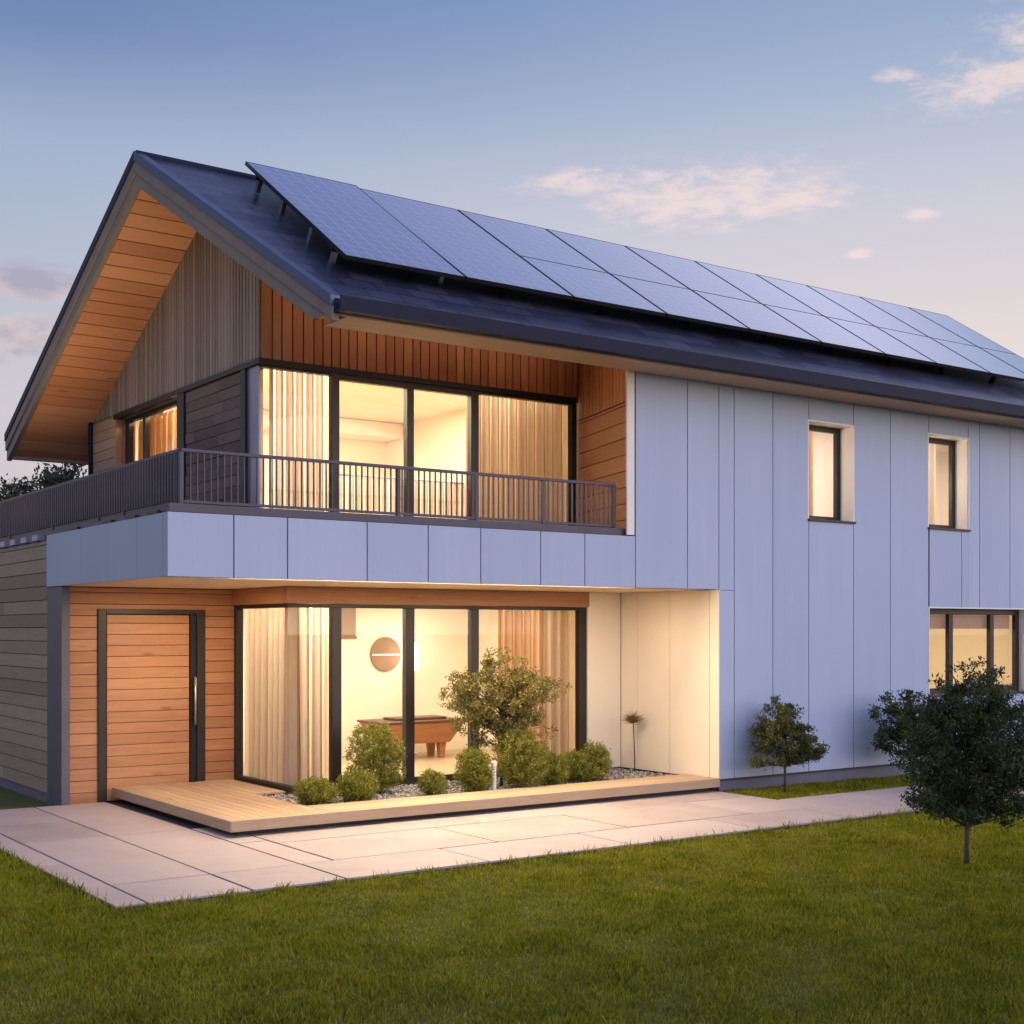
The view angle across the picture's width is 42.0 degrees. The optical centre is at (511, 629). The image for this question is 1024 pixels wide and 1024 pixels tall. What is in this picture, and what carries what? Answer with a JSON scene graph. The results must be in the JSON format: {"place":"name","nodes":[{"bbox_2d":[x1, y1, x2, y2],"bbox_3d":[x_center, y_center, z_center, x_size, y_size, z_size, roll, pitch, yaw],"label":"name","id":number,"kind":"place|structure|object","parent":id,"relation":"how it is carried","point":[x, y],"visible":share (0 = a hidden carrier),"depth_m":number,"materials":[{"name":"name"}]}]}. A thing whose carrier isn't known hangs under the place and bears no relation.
{"place":"outdoors","nodes":[
{"label":"outdoors","id":0,"kind":"place"},
{"bbox_2d":[0,790,923,909],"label":"patio","id":1,"kind":"structure","parent":0,"point":[118,855],"depth_m":13.51,"materials":[{"name":"concrete"}]},
{"bbox_2d":[112,774,719,834],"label":"deck","id":2,"kind":"structure","parent":1,"relation":"on","point":[234,807],"depth_m":15.41,"materials":[{"name":"wood decking planks"},{"name":"black metal"}]},
{"bbox_2d":[0,764,1023,1023],"bbox_3d":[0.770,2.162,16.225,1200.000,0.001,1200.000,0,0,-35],"label":"lawn","id":3,"kind":"structure","parent":0,"point":[10,799],"depth_m":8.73,"materials":[{"name":"plant"}]},
{"bbox_2d":[0,463,86,500],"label":"tree","id":4,"kind":"object","parent":3,"relation":"on","point":[49,479],"visible":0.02,"depth_m":37.80,"materials":[{"name":"green plant"}]},
{"bbox_2d":[0,150,1023,805],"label":"house","id":5,"kind":"structure","parent":3,"relation":"on","point":[702,572],"depth_m":17.45,"materials":[{"name":"white paint"}]},
{"bbox_2d":[97,609,204,801],"bbox_3d":[-4.560,0.940,16.894,1.390,2.400,0.191,0,0,-35],"label":"front door","id":6,"kind":"structure","parent":5,"relation":"in","point":[152,648],"depth_m":16.87,"materials":[{"name":"brown wood"}]},
{"bbox_2d":[125,401,176,463],"bbox_3d":[-4.973,-2.275,18.721,0.073,1.650,2.450,0,0,-35],"label":"window","id":7,"kind":"structure","parent":5,"relation":"in","point":[129,423],"depth_m":19.07,"materials":[{"name":"brown metal"}]},
{"bbox_2d":[138,409,176,459],"bbox_3d":[-4.809,-2.273,18.800,0.253,1.625,2.250,0,0,-35],"label":"curtain","id":8,"kind":"object","parent":5,"relation":"hanging from","point":[163,432],"visible":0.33,"depth_m":19.00,"materials":[{"name":"beige fabric"}]},
{"bbox_2d":[244,603,328,784],"bbox_3d":[-2.873,0.755,17.049,0.597,2.371,1.366,0,0,-35],"label":"curtain","id":9,"kind":"object","parent":5,"relation":"hanging from","point":[286,732],"visible":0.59,"depth_m":16.68,"materials":[{"name":"fabric"}]},
{"bbox_2d":[269,369,328,511],"bbox_3d":[-2.563,-2.353,16.089,0.800,2.066,0.186,0,0,-35],"label":"curtain","id":10,"kind":"object","parent":5,"relation":"hanging from","point":[298,415],"visible":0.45,"depth_m":16.05,"materials":[{"name":"fabric"}]},
{"bbox_2d":[342,608,356,637],"bbox_3d":[-2.624,-0.135,20.651,0.510,0.530,0.047,0,0,-35],"label":"wall board","id":11,"kind":"object","parent":5,"relation":"attached to","point":[348,621],"depth_m":20.69,"materials":[{"name":"orange wood"}]},
{"bbox_2d":[245,161,465,283],"bbox_3d":[-1.944,-4.801,15.887,1.538,0.241,3.130,0,34,-35],"label":"solar panel","id":12,"kind":"object","parent":5,"relation":"attached to","point":[347,221],"visible":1,"depth_m":15.64,"materials":[{"name":"blue glass"}]},
{"bbox_2d":[370,637,400,670],"bbox_3d":[-1.996,0.380,21.087,0.540,0.540,0.045,0,0,-35],"label":"wall disc","id":13,"kind":"object","parent":5,"relation":"attached to","point":[385,653],"depth_m":21.07,"materials":[{"name":"brown paint"}]},
{"bbox_2d":[340,473,465,519],"bbox_3d":[-1.403,-1.623,16.890,1.900,0.606,0.120,0,0,-35],"label":"curtain","id":14,"kind":"object","parent":5,"relation":"hanging from","point":[393,495],"visible":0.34,"depth_m":16.79,"materials":[{"name":"fabric"}]},
{"bbox_2d":[357,715,463,757],"bbox_3d":[-1.524,1.642,20.420,1.500,0.634,0.800,0,0,-35],"label":"pool table","id":15,"kind":"object","parent":5,"relation":"on","point":[431,731],"visible":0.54,"depth_m":20.27,"materials":[{"name":"brown wood"}]},
{"bbox_2d":[415,643,418,754],"bbox_3d":[-1.600,1.079,21.064,0.260,1.759,0.260,0,0,-35],"label":"floor lamp","id":16,"kind":"object","parent":5,"relation":"on","point":[416,660],"visible":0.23,"depth_m":21.00,"materials":[{"name":"white"}]},
{"bbox_2d":[360,188,573,299],"bbox_3d":[-0.674,-4.789,16.793,1.538,0.241,3.130,0,34,-35],"label":"solar panel","id":17,"kind":"object","parent":5,"relation":"attached to","point":[468,248],"visible":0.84,"depth_m":16.56,"materials":[{"name":"blue glass"}]},
{"bbox_2d":[465,395,567,524],"bbox_3d":[0.068,-2.353,17.980,1.640,2.066,0.232,0,0,-35],"label":"curtain","id":18,"kind":"object","parent":5,"relation":"hanging from","point":[523,438],"visible":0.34,"depth_m":17.94,"materials":[{"name":"fabric"}]},
{"bbox_2d":[498,606,539,765],"bbox_3d":[0.075,0.755,18.549,0.650,2.371,0.219,0,0,-35],"label":"curtain","id":19,"kind":"object","parent":5,"relation":"hanging from","point":[518,632],"visible":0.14,"depth_m":18.51,"materials":[{"name":"beige fabric"}]},
{"bbox_2d":[539,610,574,760],"bbox_3d":[0.619,0.755,18.880,0.580,2.371,0.227,0,0,-35],"label":"curtain","id":20,"kind":"object","parent":5,"relation":"hanging from","point":[556,644],"visible":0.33,"depth_m":18.83,"materials":[{"name":"fabric"}]},
{"bbox_2d":[458,210,666,316],"bbox_3d":[0.575,-4.789,17.677,1.478,0.241,3.130,0,34,-35],"label":"solar panel","id":21,"kind":"object","parent":5,"relation":"attached to","point":[578,276],"visible":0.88,"depth_m":17.45,"materials":[{"name":"blue glass"}]},
{"bbox_2d":[546,229,749,331],"bbox_3d":[1.791,-4.789,18.537,1.458,0.241,3.130,0,34,-35],"label":"solar panel","id":22,"kind":"object","parent":5,"relation":"attached to","point":[670,296],"visible":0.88,"depth_m":18.32,"materials":[{"name":"blue glass"}]},
{"bbox_2d":[625,246,821,344],"bbox_3d":[2.971,-4.789,19.372,1.388,0.241,3.130,0,34,-35],"label":"solar panel","id":23,"kind":"object","parent":5,"relation":"attached to","point":[750,313],"visible":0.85,"depth_m":19.16,"materials":[{"name":"blue glass"}]},
{"bbox_2d":[695,261,884,355],"bbox_3d":[4.098,-4.789,20.169,1.328,0.241,3.130,0,34,-35],"label":"solar panel","id":24,"kind":"object","parent":5,"relation":"attached to","point":[825,331],"visible":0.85,"depth_m":19.96,"materials":[{"name":"blue glass"}]},
{"bbox_2d":[809,431,812,515],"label":"curtain","id":25,"kind":"object","parent":5,"relation":"hanging from","point":[810,473],"visible":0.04,"depth_m":19.50,"materials":[{"name":"beige fabric"}]},
{"bbox_2d":[808,425,855,523],"bbox_3d":[4.432,-2.215,18.962,0.980,1.390,0.340,0,0,-35],"label":"window","id":26,"kind":"structure","parent":5,"relation":"in","point":[836,432],"depth_m":19.27,"materials":[{"name":"brown metal"}]},
{"bbox_2d":[756,274,935,365],"bbox_3d":[5.130,-4.789,20.899,1.158,0.241,3.130,0,34,-35],"label":"solar panel","id":27,"kind":"object","parent":5,"relation":"attached to","point":[890,347],"visible":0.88,"depth_m":20.69,"materials":[{"name":"blue glass"}]},
{"bbox_2d":[807,285,989,374],"bbox_3d":[6.159,-4.789,21.627,1.318,0.241,3.130,0,34,-35],"label":"solar panel","id":28,"kind":"object","parent":5,"relation":"attached to","point":[943,357],"visible":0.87,"depth_m":21.42,"materials":[{"name":"blue glass"}]},
{"bbox_2d":[929,444,935,524],"bbox_3d":[6.523,-2.113,21.028,0.380,2.026,0.092,0,0,-35],"label":"curtain","id":29,"kind":"object","parent":5,"relation":"hanging from","point":[932,483],"visible":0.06,"depth_m":21.11,"materials":[{"name":"fabric"}]},
{"bbox_2d":[861,297,1023,381],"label":"solar panel","id":30,"kind":"object","parent":5,"relation":"attached to","point":[995,367],"visible":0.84,"depth_m":22.23,"materials":[{"name":"blue glass"}]},
{"bbox_2d":[928,438,970,531],"bbox_3d":[6.587,-2.235,20.487,1.020,1.430,0.340,0,0,-35],"label":"window","id":31,"kind":"structure","parent":5,"relation":"in","point":[951,444],"depth_m":20.81,"materials":[{"name":"brown metal"}]},
{"bbox_2d":[909,307,1023,372],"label":"solar panel","id":32,"kind":"object","parent":5,"relation":"attached to","point":[1009,357],"visible":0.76,"depth_m":23.25,"materials":[{"name":"blue glass"}]},
{"bbox_2d":[930,614,1008,628],"bbox_3d":[7.114,-0.155,21.007,2.280,0.269,0.060,0,0,-35],"label":"roller blind","id":33,"kind":"object","parent":5,"relation":"attached to","point":[937,621],"visible":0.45,"depth_m":21.03,"materials":[{"name":"fabric"}]},
{"bbox_2d":[928,608,1023,696],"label":"window","id":34,"kind":"structure","parent":5,"relation":"in","point":[949,613],"depth_m":21.17,"materials":[{"name":"brown metal"}]},
{"bbox_2d":[746,694,830,791],"bbox_3d":[3.655,1.532,17.755,1.360,1.376,0.896,0,0,-35],"label":"tree","id":35,"kind":"object","parent":3,"relation":"on","point":[782,727],"visible":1,"depth_m":17.58,"materials":[{"name":"green plant"}]},
{"bbox_2d":[867,688,935,778],"bbox_3d":[5.717,1.517,18.972,1.498,1.406,1.034,0,0,-35],"label":"tree","id":36,"kind":"object","parent":3,"relation":"on","point":[904,716],"visible":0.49,"depth_m":18.77,"materials":[{"name":"green plant"}]},
{"bbox_2d":[888,656,1023,865],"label":"lawn tree","id":37,"kind":"object","parent":3,"relation":"on","point":[967,792],"visible":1,"depth_m":12.06,"materials":[{"name":"green plant"}]},
{"bbox_2d":[0,0,1023,499],"label":"sky","id":38,"kind":"structure","parent":0,"point":[871,149],"materials":[{"name":"blue"}]},
{"bbox_2d":[848,786,1023,801],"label":"path","id":39,"kind":"structure","parent":0,"point":[894,793],"depth_m":17.43,"materials":[{"name":"concrete"}]},
{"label":"ground bed","id":40,"kind":"structure","parent":0,"visible":0},
{"bbox_2d":[342,719,407,793],"bbox_3d":[-1.667,1.531,16.221,0.816,0.956,0.705,0,0,-35],"label":"bush","id":41,"kind":"object","parent":40,"relation":"on","point":[384,750],"visible":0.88,"depth_m":16.12,"materials":[{"name":"green plant"}]},
{"bbox_2d":[265,768,671,805],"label":"gravel","id":42,"kind":"structure","parent":40,"relation":"on","point":[403,791],"depth_m":16.78,"materials":[{"name":"grey gravel"}]},
{"bbox_2d":[292,775,339,805],"bbox_3d":[-2.233,1.821,15.139,0.576,0.381,0.486,0,0,-35],"label":"bush","id":43,"kind":"object","parent":42,"relation":"on","point":[314,791],"visible":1,"depth_m":15.04,"materials":[{"name":"green plant"}]},
{"bbox_2d":[334,767,379,801],"bbox_3d":[-1.800,1.792,15.455,0.570,0.437,0.502,0,0,-35],"label":"bush","id":44,"kind":"object","parent":42,"relation":"on","point":[355,785],"visible":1,"depth_m":15.35,"materials":[{"name":"green plant"}]},
{"bbox_2d":[416,767,448,795],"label":"bush","id":45,"kind":"object","parent":42,"relation":"on","point":[431,782],"visible":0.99,"depth_m":15.91,"materials":[{"name":"green plant"}]},
{"bbox_2d":[451,744,496,791],"bbox_3d":[-0.478,1.704,16.356,0.593,0.611,0.507,0,0,-35],"label":"bush","id":46,"kind":"object","parent":42,"relation":"on","point":[474,771],"visible":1,"depth_m":16.26,"materials":[{"name":"green plant"}]},
{"bbox_2d":[491,761,496,789],"bbox_3d":[-0.227,1.809,16.475,0.078,0.382,0.078,0,0,-35],"label":"garden post","id":47,"kind":"object","parent":42,"relation":"on","point":[493,786],"visible":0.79,"depth_m":16.44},
{"bbox_2d":[490,726,550,787],"bbox_3d":[0.109,1.601,16.756,0.825,0.816,0.724,0,0,-35],"label":"bush","id":48,"kind":"object","parent":42,"relation":"on","point":[525,756],"visible":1,"depth_m":16.64,"materials":[{"name":"green plant"}]},
{"bbox_2d":[535,750,571,784],"bbox_3d":[0.484,1.772,17.121,0.596,0.476,0.523,0,0,-35],"label":"bush","id":49,"kind":"object","parent":42,"relation":"on","point":[559,771],"visible":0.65,"depth_m":17.03,"materials":[{"name":"green plant"}]},
{"bbox_2d":[561,738,613,781],"bbox_3d":[0.954,1.724,17.577,0.872,0.575,0.601,0,0,-35],"label":"bush","id":50,"kind":"object","parent":42,"relation":"on","point":[592,764],"visible":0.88,"depth_m":17.48,"materials":[{"name":"green plant"}]},
{"bbox_2d":[621,710,647,770],"bbox_3d":[1.703,1.537,18.734,0.429,0.967,0.417,0,0,31],"label":"tufted plant","id":51,"kind":"object","parent":42,"relation":"on","point":[633,719],"visible":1,"depth_m":18.71,"materials":[{"name":"green plant"}]},
{"bbox_2d":[437,643,572,786],"bbox_3d":[-0.114,1.114,16.944,2.006,1.896,1.114,0,0,-35],"label":"small tree","id":52,"kind":"object","parent":40,"relation":"on","point":[483,711],"visible":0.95,"depth_m":16.79,"materials":[{"name":"green plant"}]}
]}

